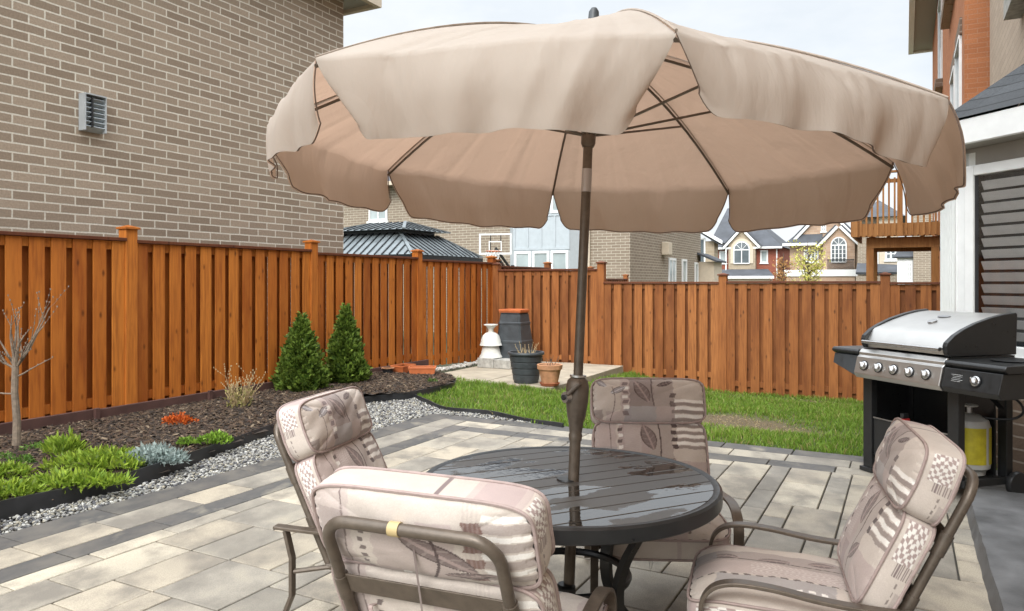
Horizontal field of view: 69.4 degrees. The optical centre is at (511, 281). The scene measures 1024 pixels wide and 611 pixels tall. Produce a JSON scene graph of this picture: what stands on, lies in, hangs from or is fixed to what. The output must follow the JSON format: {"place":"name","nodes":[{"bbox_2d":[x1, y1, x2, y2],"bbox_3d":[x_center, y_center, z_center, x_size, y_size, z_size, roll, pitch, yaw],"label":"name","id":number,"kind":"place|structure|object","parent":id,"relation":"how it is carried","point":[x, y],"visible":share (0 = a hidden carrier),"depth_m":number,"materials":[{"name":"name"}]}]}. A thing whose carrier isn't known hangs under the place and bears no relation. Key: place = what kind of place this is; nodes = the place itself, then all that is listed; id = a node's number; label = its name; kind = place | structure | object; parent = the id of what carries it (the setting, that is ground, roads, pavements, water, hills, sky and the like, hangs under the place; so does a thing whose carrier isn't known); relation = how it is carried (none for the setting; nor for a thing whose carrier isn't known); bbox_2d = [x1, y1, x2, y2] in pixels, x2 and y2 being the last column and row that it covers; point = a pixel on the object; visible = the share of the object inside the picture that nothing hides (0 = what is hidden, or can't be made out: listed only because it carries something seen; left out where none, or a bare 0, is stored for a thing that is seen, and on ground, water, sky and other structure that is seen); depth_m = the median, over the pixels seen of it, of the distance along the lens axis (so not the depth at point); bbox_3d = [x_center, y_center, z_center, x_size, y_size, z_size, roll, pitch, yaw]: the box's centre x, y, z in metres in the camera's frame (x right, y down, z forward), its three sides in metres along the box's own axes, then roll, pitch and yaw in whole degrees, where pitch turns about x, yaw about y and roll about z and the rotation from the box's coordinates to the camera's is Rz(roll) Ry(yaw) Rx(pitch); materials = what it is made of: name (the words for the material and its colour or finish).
{"place":"outdoors","nodes":[
{"label":"outdoors","id":0,"kind":"place"},
{"bbox_2d":[0,370,454,500],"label":"mulch","id":1,"kind":"object","parent":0,"point":[50,430],"visible":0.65,"depth_m":7.40,"materials":[{"name":"brown wood"}]},
{"bbox_2d":[0,451,14,461],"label":"sedum clump","id":2,"kind":"object","parent":1,"relation":"on","point":[6,455],"visible":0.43,"depth_m":5.87,"materials":[{"name":"green plant"}]},
{"bbox_2d":[0,459,37,479],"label":"daylily clump","id":3,"kind":"object","parent":1,"relation":"on","point":[20,469],"visible":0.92,"depth_m":5.44,"materials":[{"name":"green plant"}]},
{"bbox_2d":[6,454,37,463],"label":"sedum clump","id":4,"kind":"object","parent":1,"relation":"on","point":[26,457],"visible":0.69,"depth_m":5.77,"materials":[{"name":"green plant"}]},
{"bbox_2d":[0,476,52,499],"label":"daylily clump","id":5,"kind":"object","parent":1,"relation":"on","point":[14,486],"visible":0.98,"depth_m":4.99,"materials":[{"name":"green plant"}]},
{"bbox_2d":[18,441,41,450],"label":"sedum clump","id":6,"kind":"object","parent":1,"relation":"on","point":[38,444],"visible":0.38,"depth_m":6.17,"materials":[{"name":"green plant"}]},
{"bbox_2d":[0,286,68,447],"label":"bare sapling","id":7,"kind":"object","parent":1,"relation":"on","point":[16,413],"visible":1,"depth_m":6.24,"materials":[{"name":"grey plant"}]},
{"bbox_2d":[36,425,93,455],"bbox_3d":[-3.740,1.349,6.165,0.406,0.296,0.384,0,0,32],"label":"daylily clump","id":8,"kind":"object","parent":1,"relation":"on","point":[55,444],"visible":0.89,"depth_m":6.09,"materials":[{"name":"green plant"}]},
{"bbox_2d":[24,465,137,492],"bbox_3d":[-3.077,1.413,5.266,0.818,0.193,0.422,0,0,0],"label":"daylily clump","id":9,"kind":"object","parent":1,"relation":"on","point":[83,478],"visible":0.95,"depth_m":5.21,"materials":[{"name":"green plant"}]},
{"bbox_2d":[38,443,147,471],"bbox_3d":[-3.232,1.384,5.834,0.834,0.230,0.596,0,0,0],"label":"daylily clump","id":10,"kind":"object","parent":1,"relation":"on","point":[105,457],"visible":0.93,"depth_m":5.68,"materials":[{"name":"green plant"}]},
{"bbox_2d":[120,440,191,469],"bbox_3d":[-2.838,1.380,5.908,0.554,0.222,0.416,0,0,0],"label":"lavender clump","id":11,"kind":"object","parent":1,"relation":"on","point":[154,453],"visible":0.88,"depth_m":5.83,"materials":[{"name":"grey plant"}]},
{"bbox_2d":[160,412,199,426],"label":"spirea shrub","id":12,"kind":"object","parent":1,"relation":"on","point":[181,419],"visible":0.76,"depth_m":7.30,"materials":[{"name":"orange plant"}]},
{"bbox_2d":[176,436,194,446],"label":"sedum clump","id":13,"kind":"object","parent":1,"relation":"on","point":[185,440],"visible":0.99,"depth_m":6.52,"materials":[{"name":"green plant"}]},
{"bbox_2d":[191,429,233,444],"bbox_3d":[-2.653,1.389,6.618,0.349,0.145,0.290,0,0,0],"label":"sedum clump","id":14,"kind":"object","parent":1,"relation":"on","point":[214,437],"visible":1,"depth_m":6.54,"materials":[{"name":"green plant"}]},
{"bbox_2d":[0,378,456,523],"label":"landscape edging","id":15,"kind":"object","parent":1,"relation":"on","point":[21,505],"visible":0.49,"depth_m":5.60,"materials":[{"name":"black plastic"}]},
{"bbox_2d":[213,363,265,407],"bbox_3d":[-3.009,1.163,8.295,0.491,0.552,0.529,0,0,-42],"label":"twiggy shrub","id":16,"kind":"object","parent":1,"relation":"on","point":[247,393],"visible":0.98,"depth_m":8.19,"materials":[{"name":"beige plant"}]},
{"bbox_2d":[268,310,332,391],"bbox_3d":[-2.740,0.928,9.605,0.748,1.105,0.720,0,0,40],"label":"cedar shrub","id":17,"kind":"object","parent":1,"relation":"on","point":[301,362],"visible":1,"depth_m":9.45,"materials":[{"name":"green plant"}]},
{"bbox_2d":[323,302,372,382],"bbox_3d":[-2.322,0.884,10.328,0.659,1.193,0.678,0,0,44],"label":"cedar shrub","id":18,"kind":"object","parent":1,"relation":"on","point":[345,360],"visible":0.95,"depth_m":10.19,"materials":[{"name":"green plant"}]},
{"bbox_2d":[381,367,393,372],"bbox_3d":[-1.901,1.394,11.319,0.200,0.152,0.200,0,0,0],"label":"nursery pot","id":19,"kind":"object","parent":1,"relation":"on","point":[387,369],"visible":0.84,"depth_m":11.25,"materials":[{"name":"black plastic"}]},
{"bbox_2d":[390,363,415,372],"bbox_3d":[-1.700,1.385,11.550,0.240,0.170,0.360,0,0,27],"label":"box planter","id":20,"kind":"object","parent":1,"relation":"on","point":[400,368],"visible":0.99,"depth_m":11.42,"materials":[{"name":"orange plastic"}]},
{"bbox_2d":[408,365,436,374],"bbox_3d":[-1.372,1.385,11.319,0.420,0.170,0.240,0,0,-3],"label":"box planter","id":21,"kind":"object","parent":1,"relation":"on","point":[430,369],"visible":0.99,"depth_m":11.21,"materials":[{"name":"orange plastic"}]},
{"bbox_2d":[0,397,530,534],"bbox_3d":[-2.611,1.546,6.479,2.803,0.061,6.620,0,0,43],"label":"gravel","id":22,"kind":"structure","parent":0,"point":[391,412],"depth_m":6.22,"materials":[{"name":"grey gravel"}]},
{"bbox_2d":[363,331,481,396],"bbox_3d":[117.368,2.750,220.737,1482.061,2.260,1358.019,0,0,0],"label":"ground","id":23,"kind":"structure","parent":0,"point":[439,365],"depth_m":14.26,"materials":[{"name":"brown soil"}]},
{"bbox_2d":[0,0,381,381],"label":"brick house","id":24,"kind":"structure","parent":23,"relation":"on","point":[194,92],"depth_m":9.35,"materials":[{"name":"beige brick"}]},
{"bbox_2d":[79,92,106,133],"bbox_3d":[-4.809,-1.928,8.489,0.132,0.420,0.260,0,0,28],"label":"wall vent","id":25,"kind":"object","parent":24,"relation":"attached to","point":[92,113],"depth_m":8.44,"materials":[{"name":"grey plastic"}]},
{"bbox_2d":[0,359,428,435],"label":"bed border","id":26,"kind":"object","parent":23,"relation":"on","point":[57,419],"visible":0.34,"depth_m":7.74,"materials":[{"name":"brown wood"}]},
{"bbox_2d":[0,225,496,422],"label":"wooden fence","id":27,"kind":"object","parent":23,"relation":"on","point":[132,319],"visible":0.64,"depth_m":8.54,"materials":[{"name":"brown wood"}]},
{"bbox_2d":[343,221,482,261],"bbox_3d":[-3.574,0.094,21.607,4.271,3.672,3.679,0,0,28],"label":"garden gazebo","id":28,"kind":"object","parent":23,"relation":"on","point":[398,238],"visible":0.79,"depth_m":20.57,"materials":[{"name":"metal"}]},
{"bbox_2d":[435,360,476,371],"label":"cobbles","id":29,"kind":"object","parent":23,"relation":"on","point":[465,364],"visible":0.69,"depth_m":13.17,"materials":[{"name":"grey stone"}]},
{"bbox_2d":[479,233,514,265],"bbox_3d":[-0.282,0.234,22.669,1.492,3.391,0.828,0,0,-39],"label":"basketball hoop","id":30,"kind":"object","parent":23,"relation":"on","point":[498,254],"visible":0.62,"depth_m":22.49,"materials":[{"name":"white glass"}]},
{"bbox_2d":[343,178,725,332],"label":"brick house","id":31,"kind":"structure","parent":23,"relation":"on","point":[653,257],"depth_m":27.52,"materials":[{"name":"beige brick"}]},
{"bbox_2d":[367,208,388,222],"bbox_3d":[-5.502,-2.944,30.279,1.074,1.096,0.098,0,0,28],"label":"window","id":32,"kind":"structure","parent":31,"relation":"in","point":[374,217],"depth_m":30.27,"materials":[{"name":"white paint"}]},
{"bbox_2d":[514,251,530,266],"bbox_3d":[0.383,-0.455,26.663,0.671,1.270,0.047,0,0,28],"label":"window","id":33,"kind":"structure","parent":31,"relation":"in","point":[521,258],"depth_m":26.66,"materials":[{"name":"white glass"}]},
{"bbox_2d":[532,251,549,266],"bbox_3d":[1.028,-0.455,26.321,0.671,1.270,0.047,0,0,28],"label":"window","id":34,"kind":"structure","parent":31,"relation":"in","point":[538,257],"depth_m":26.34,"materials":[{"name":"white glass"}]},
{"bbox_2d":[551,195,557,212],"bbox_3d":[1.668,-3.020,25.984,0.671,1.200,0.047,0,0,28],"label":"window","id":35,"kind":"structure","parent":31,"relation":"in","point":[553,206],"depth_m":26.08,"materials":[{"name":"white paint"}]},
{"bbox_2d":[551,250,568,268],"bbox_3d":[1.668,-0.455,25.984,0.671,1.270,0.047,0,0,28],"label":"window","id":36,"kind":"structure","parent":31,"relation":"in","point":[560,258],"depth_m":25.97,"materials":[{"name":"white glass"}]},
{"bbox_2d":[668,258,675,281],"bbox_3d":[6.463,-0.090,29.768,0.047,1.700,1.018,0,0,28],"label":"window","id":37,"kind":"structure","parent":31,"relation":"in","point":[671,261],"depth_m":29.69,"materials":[{"name":"white glass"}]},
{"bbox_2d":[682,259,686,281],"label":"window","id":38,"kind":"structure","parent":31,"relation":"in","point":[684,261],"depth_m":31.43,"materials":[{"name":"white glass"}]},
{"bbox_2d":[694,262,698,281],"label":"window","id":39,"kind":"structure","parent":31,"relation":"in","point":[696,265],"depth_m":33.24,"materials":[{"name":"white glass"}]},
{"bbox_2d":[496,259,629,281],"bbox_3d":[1.523,0.807,18.478,0.170,2.545,8.110,0,0,28],"label":"wooden fence","id":40,"kind":"object","parent":23,"relation":"on","point":[547,265],"visible":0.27,"depth_m":17.11,"materials":[{"name":"brown wood"}]},
{"bbox_2d":[701,232,724,261],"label":"stone house","id":41,"kind":"structure","parent":23,"relation":"on","point":[709,247],"depth_m":51.57,"materials":[{"name":"white paint"}]},
{"bbox_2d":[701,238,704,261],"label":"window","id":42,"kind":"structure","parent":41,"relation":"in","point":[702,239],"depth_m":51.74,"materials":[{"name":"white glass"}]},
{"bbox_2d":[491,261,939,400],"bbox_3d":[3.341,0.912,12.845,8.430,2.595,0.170,0,0,28],"label":"wooden fence","id":43,"kind":"object","parent":23,"relation":"on","point":[782,338],"visible":0.57,"depth_m":12.66,"materials":[{"name":"brown wood"}]},
{"bbox_2d":[711,208,789,280],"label":"brick house","id":44,"kind":"structure","parent":23,"relation":"on","point":[750,256],"depth_m":69.26,"materials":[{"name":"brick"}]},
{"bbox_2d":[719,251,727,263],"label":"window","id":45,"kind":"structure","parent":44,"relation":"in","point":[721,253],"depth_m":70.81,"materials":[{"name":"white glass"}]},
{"bbox_2d":[733,241,749,263],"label":"window","id":46,"kind":"structure","parent":44,"relation":"in","point":[741,250],"depth_m":69.29,"materials":[{"name":"white glass"}]},
{"bbox_2d":[759,250,768,263],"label":"window","id":47,"kind":"structure","parent":44,"relation":"in","point":[763,253],"depth_m":69.00,"materials":[{"name":"white glass"}]},
{"bbox_2d":[769,253,795,280],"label":"rusty bush","id":48,"kind":"object","parent":23,"relation":"on","point":[781,264],"visible":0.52,"depth_m":45.95,"materials":[{"name":"brown plant"}]},
{"bbox_2d":[786,239,830,280],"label":"budding tree","id":49,"kind":"object","parent":23,"relation":"on","point":[807,273],"visible":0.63,"depth_m":43.85,"materials":[{"name":"yellow plant"}]},
{"bbox_2d":[782,223,857,280],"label":"stone house","id":50,"kind":"structure","parent":23,"relation":"on","point":[840,244],"depth_m":59.92,"materials":[{"name":"white paint"}]},
{"bbox_2d":[804,249,818,262],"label":"window","id":51,"kind":"structure","parent":50,"relation":"in","point":[816,251],"depth_m":61.41,"materials":[{"name":"white glass"}]},
{"bbox_2d":[820,225,826,232],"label":"window","id":52,"kind":"structure","parent":50,"relation":"in","point":[823,228],"depth_m":60.92,"materials":[{"name":"white paint"}]},
{"bbox_2d":[831,237,846,262],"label":"window","id":53,"kind":"structure","parent":50,"relation":"in","point":[838,244],"depth_m":59.60,"materials":[{"name":"white glass"}]},
{"bbox_2d":[856,201,904,281],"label":"row house","id":54,"kind":"structure","parent":23,"relation":"on","point":[887,262],"depth_m":51.54,"materials":[{"name":"white paint"}]},
{"bbox_2d":[884,252,896,261],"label":"window","id":55,"kind":"structure","parent":54,"relation":"in","point":[888,255],"depth_m":51.33,"materials":[{"name":"white glass"}]},
{"bbox_2d":[851,170,939,281],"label":"raised deck","id":56,"kind":"structure","parent":23,"relation":"on","point":[880,239],"depth_m":15.16,"materials":[{"name":"brown wood"}]},
{"bbox_2d":[893,214,932,281],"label":"row house","id":57,"kind":"structure","parent":23,"relation":"on","point":[913,266],"depth_m":40.38,"materials":[{"name":"beige brick"}]},
{"bbox_2d":[906,262,912,281],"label":"window","id":58,"kind":"structure","parent":57,"relation":"in","point":[909,265],"depth_m":40.74,"materials":[{"name":"white paint"}]},
{"bbox_2d":[908,0,989,281],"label":"brick house","id":59,"kind":"structure","parent":23,"relation":"on","point":[953,36],"depth_m":13.13,"materials":[{"name":"orange brick"}]},
{"bbox_2d":[933,0,942,92],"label":"downspout","id":60,"kind":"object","parent":59,"relation":"in","point":[938,85],"depth_m":18.60,"materials":[{"name":"white paint"}]},
{"bbox_2d":[940,0,953,29],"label":"window","id":61,"kind":"structure","parent":59,"relation":"in","point":[947,6],"depth_m":14.31,"materials":[{"name":"paint"}]},
{"bbox_2d":[949,50,954,109],"bbox_3d":[8.125,-3.330,13.631,0.049,1.520,1.340,0,0,28],"label":"window","id":62,"kind":"structure","parent":59,"relation":"in","point":[952,69],"depth_m":13.49,"materials":[{"name":"white paint"}]},
{"bbox_2d":[954,17,961,108],"bbox_3d":[7.421,-3.380,12.307,0.049,1.620,1.340,0,0,28],"label":"window","id":63,"kind":"structure","parent":59,"relation":"in","point":[958,39],"depth_m":12.05,"materials":[{"name":"white paint"}]},
{"bbox_2d":[940,0,1023,472],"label":"brick house","id":64,"kind":"structure","parent":23,"relation":"on","point":[982,243],"depth_m":6.10,"materials":[{"name":"white paint"}]},
{"bbox_2d":[965,157,1023,358],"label":"window","id":65,"kind":"structure","parent":64,"relation":"in","point":[994,191],"depth_m":6.03,"materials":[{"name":"grey plastic"}]},
{"bbox_2d":[1004,0,1023,19],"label":"window","id":66,"kind":"structure","parent":64,"relation":"in","point":[1013,9],"depth_m":7.72,"materials":[{"name":"white paint"}]},
{"bbox_2d":[0,413,1006,610],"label":"patio","id":67,"kind":"structure","parent":0,"point":[216,542],"depth_m":4.40,"materials":[{"name":"beige stone"}]},
{"bbox_2d":[273,422,331,610],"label":"patio chair","id":68,"kind":"object","parent":67,"relation":"on","point":[286,529],"visible":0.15,"depth_m":3.15,"materials":[{"name":"brown metal"}]},
{"bbox_2d":[276,386,386,527],"bbox_3d":[-0.537,1.023,3.358,0.882,1.015,0.606,0,0,14],"label":"chair cushion","id":69,"kind":"object","parent":68,"relation":"on","point":[325,435],"visible":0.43,"depth_m":3.25,"materials":[{"name":"fabric"}]},
{"bbox_2d":[322,515,616,610],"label":"patio chair","id":70,"kind":"object","parent":67,"relation":"on","point":[348,585],"visible":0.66,"depth_m":1.91,"materials":[{"name":"brown metal"}]},
{"bbox_2d":[310,466,607,610],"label":"chair cushion","id":71,"kind":"object","parent":70,"relation":"on","point":[511,521],"visible":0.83,"depth_m":1.90,"materials":[{"name":"fabric"}]},
{"bbox_2d":[427,446,722,610],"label":"patio table","id":72,"kind":"object","parent":67,"relation":"on","point":[611,498],"visible":0.61,"depth_m":2.89,"materials":[{"name":"black metal"}]},
{"bbox_2d":[266,7,965,593],"bbox_3d":[0.311,0.200,3.016,2.496,2.660,2.516,0,0,-30],"label":"patio umbrella","id":73,"kind":"object","parent":67,"relation":"on","point":[622,121],"visible":1,"depth_m":2.97,"materials":[{"name":"beige fabric"}]},
{"bbox_2d":[584,491,743,592],"bbox_3d":[0.708,1.064,3.692,0.675,0.912,0.867,0,0,3],"label":"patio chair","id":74,"kind":"object","parent":67,"relation":"on","point":[735,511],"visible":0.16,"depth_m":3.31,"materials":[{"name":"brown metal"}]},
{"bbox_2d":[590,377,730,569],"bbox_3d":[0.706,1.023,3.646,0.606,1.015,0.882,0,0,3],"label":"chair cushion","id":75,"kind":"object","parent":74,"relation":"on","point":[663,417],"visible":0.56,"depth_m":3.86,"materials":[{"name":"fabric"}]},
{"bbox_2d":[698,464,978,610],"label":"patio chair","id":76,"kind":"object","parent":67,"relation":"on","point":[944,539],"visible":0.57,"depth_m":2.38,"materials":[{"name":"brown metal"}]},
{"bbox_2d":[686,417,965,610],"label":"chair cushion","id":77,"kind":"object","parent":76,"relation":"on","point":[896,516],"visible":0.96,"depth_m":2.50,"materials":[{"name":"fabric"}]},
{"bbox_2d":[832,309,1023,492],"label":"gas grill","id":78,"kind":"object","parent":67,"relation":"on","point":[938,370],"visible":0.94,"depth_m":5.38,"materials":[{"name":"metal"}]},
{"bbox_2d":[900,413,909,420],"bbox_3d":[3.036,1.209,5.717,0.080,0.380,0.040,0,0,-23],"label":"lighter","id":79,"kind":"object","parent":78,"relation":"on","point":[904,416],"visible":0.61,"depth_m":5.71,"materials":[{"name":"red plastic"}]},
{"bbox_2d":[874,418,947,454],"bbox_3d":[3.007,1.240,5.588,0.020,0.300,0.700,0,0,-17],"label":"door","id":80,"kind":"structure","parent":78,"relation":"in","point":[880,426],"depth_m":5.86,"materials":[{"name":"black metal"}]},
{"bbox_2d":[965,403,991,475],"bbox_3d":[3.328,1.142,5.377,0.272,0.497,0.271,0,0,0],"label":"propane tank","id":81,"kind":"object","parent":78,"relation":"on","point":[978,440],"visible":0.63,"depth_m":5.26,"materials":[{"name":"metal"}]},
{"bbox_2d":[967,488,1023,610],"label":"stone step","id":82,"kind":"object","parent":67,"relation":"on","point":[996,521],"visible":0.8,"depth_m":4.00,"materials":[{"name":"grey stone"}]},
{"bbox_2d":[444,361,622,391],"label":"slab path","id":83,"kind":"structure","parent":0,"point":[593,371],"depth_m":12.36,"materials":[{"name":"concrete"}]},
{"bbox_2d":[477,357,499,367],"bbox_3d":[-0.380,1.445,13.280,0.330,0.170,0.400,0,0,28],"label":"concrete block","id":84,"kind":"object","parent":83,"relation":"on","point":[485,362],"depth_m":13.10,"materials":[{"name":"grey concrete"}]},
{"bbox_2d":[480,346,501,357],"bbox_3d":[-0.380,1.252,13.300,0.417,0.213,0.417,0,0,0],"label":"garden urn","id":85,"kind":"object","parent":84,"relation":"on","point":[490,352],"visible":0.82,"depth_m":13.16,"materials":[{"name":"white paint"}]},
{"bbox_2d":[480,324,501,345],"bbox_3d":[-0.380,0.958,13.300,0.406,0.375,0.406,0,0,0],"label":"garden urn","id":86,"kind":"object","parent":85,"relation":"on","point":[490,337],"visible":1,"depth_m":13.18,"materials":[{"name":"white paint"}]},
{"bbox_2d":[494,358,510,368],"bbox_3d":[-0.080,1.452,13.120,0.330,0.155,0.400,0,0,28],"label":"concrete block","id":87,"kind":"object","parent":83,"relation":"on","point":[502,363],"depth_m":12.95,"materials":[{"name":"grey concrete"}]},
{"bbox_2d":[498,312,532,357],"bbox_3d":[0.047,1.048,13.500,0.620,0.965,0.620,0,0,28],"label":"compost bin","id":88,"kind":"object","parent":83,"relation":"on","point":[514,329],"visible":0.72,"depth_m":13.30,"materials":[{"name":"grey plastic"}]},
{"bbox_2d":[499,309,528,312],"bbox_3d":[0.037,0.534,13.500,0.450,0.060,0.360,0,0,28],"label":"terracotta tray","id":89,"kind":"object","parent":88,"relation":"on","point":[513,310],"visible":1,"depth_m":13.36,"materials":[{"name":"orange ceramic"}]},
{"bbox_2d":[508,341,543,383],"bbox_3d":[0.214,1.225,11.256,0.564,0.610,0.564,0,0,0],"label":"plastic planter","id":90,"kind":"object","parent":83,"relation":"on","point":[524,363],"visible":0.99,"depth_m":11.07,"materials":[{"name":"plastic"}]},
{"bbox_2d":[537,358,562,385],"bbox_3d":[0.557,1.307,10.908,0.380,0.446,0.380,0,0,0],"label":"terracotta pot","id":91,"kind":"object","parent":83,"relation":"on","point":[549,373],"visible":1,"depth_m":10.79,"materials":[{"name":"ceramic"}]},
{"bbox_2d":[343,0,932,241],"label":"sky","id":92,"kind":"structure","parent":0,"point":[870,34],"materials":[{"name":"white"}]},
{"bbox_2d":[417,371,997,469],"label":"lawn","id":93,"kind":"structure","parent":0,"point":[708,417],"depth_m":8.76,"materials":[{"name":"plant"}]},
{"bbox_2d":[414,394,563,426],"bbox_3d":[-0.466,1.532,8.675,0.289,0.096,2.720,0,0,-42],"label":"landscape edging","id":94,"kind":"object","parent":93,"relation":"on","point":[505,415],"visible":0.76,"depth_m":8.47,"materials":[{"name":"black plastic"}]},
{"bbox_2d":[665,453,959,610],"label":"patio base","id":95,"kind":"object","parent":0,"point":[840,522],"visible":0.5,"depth_m":4.78,"materials":[{"name":"grey concrete"}]}
]}

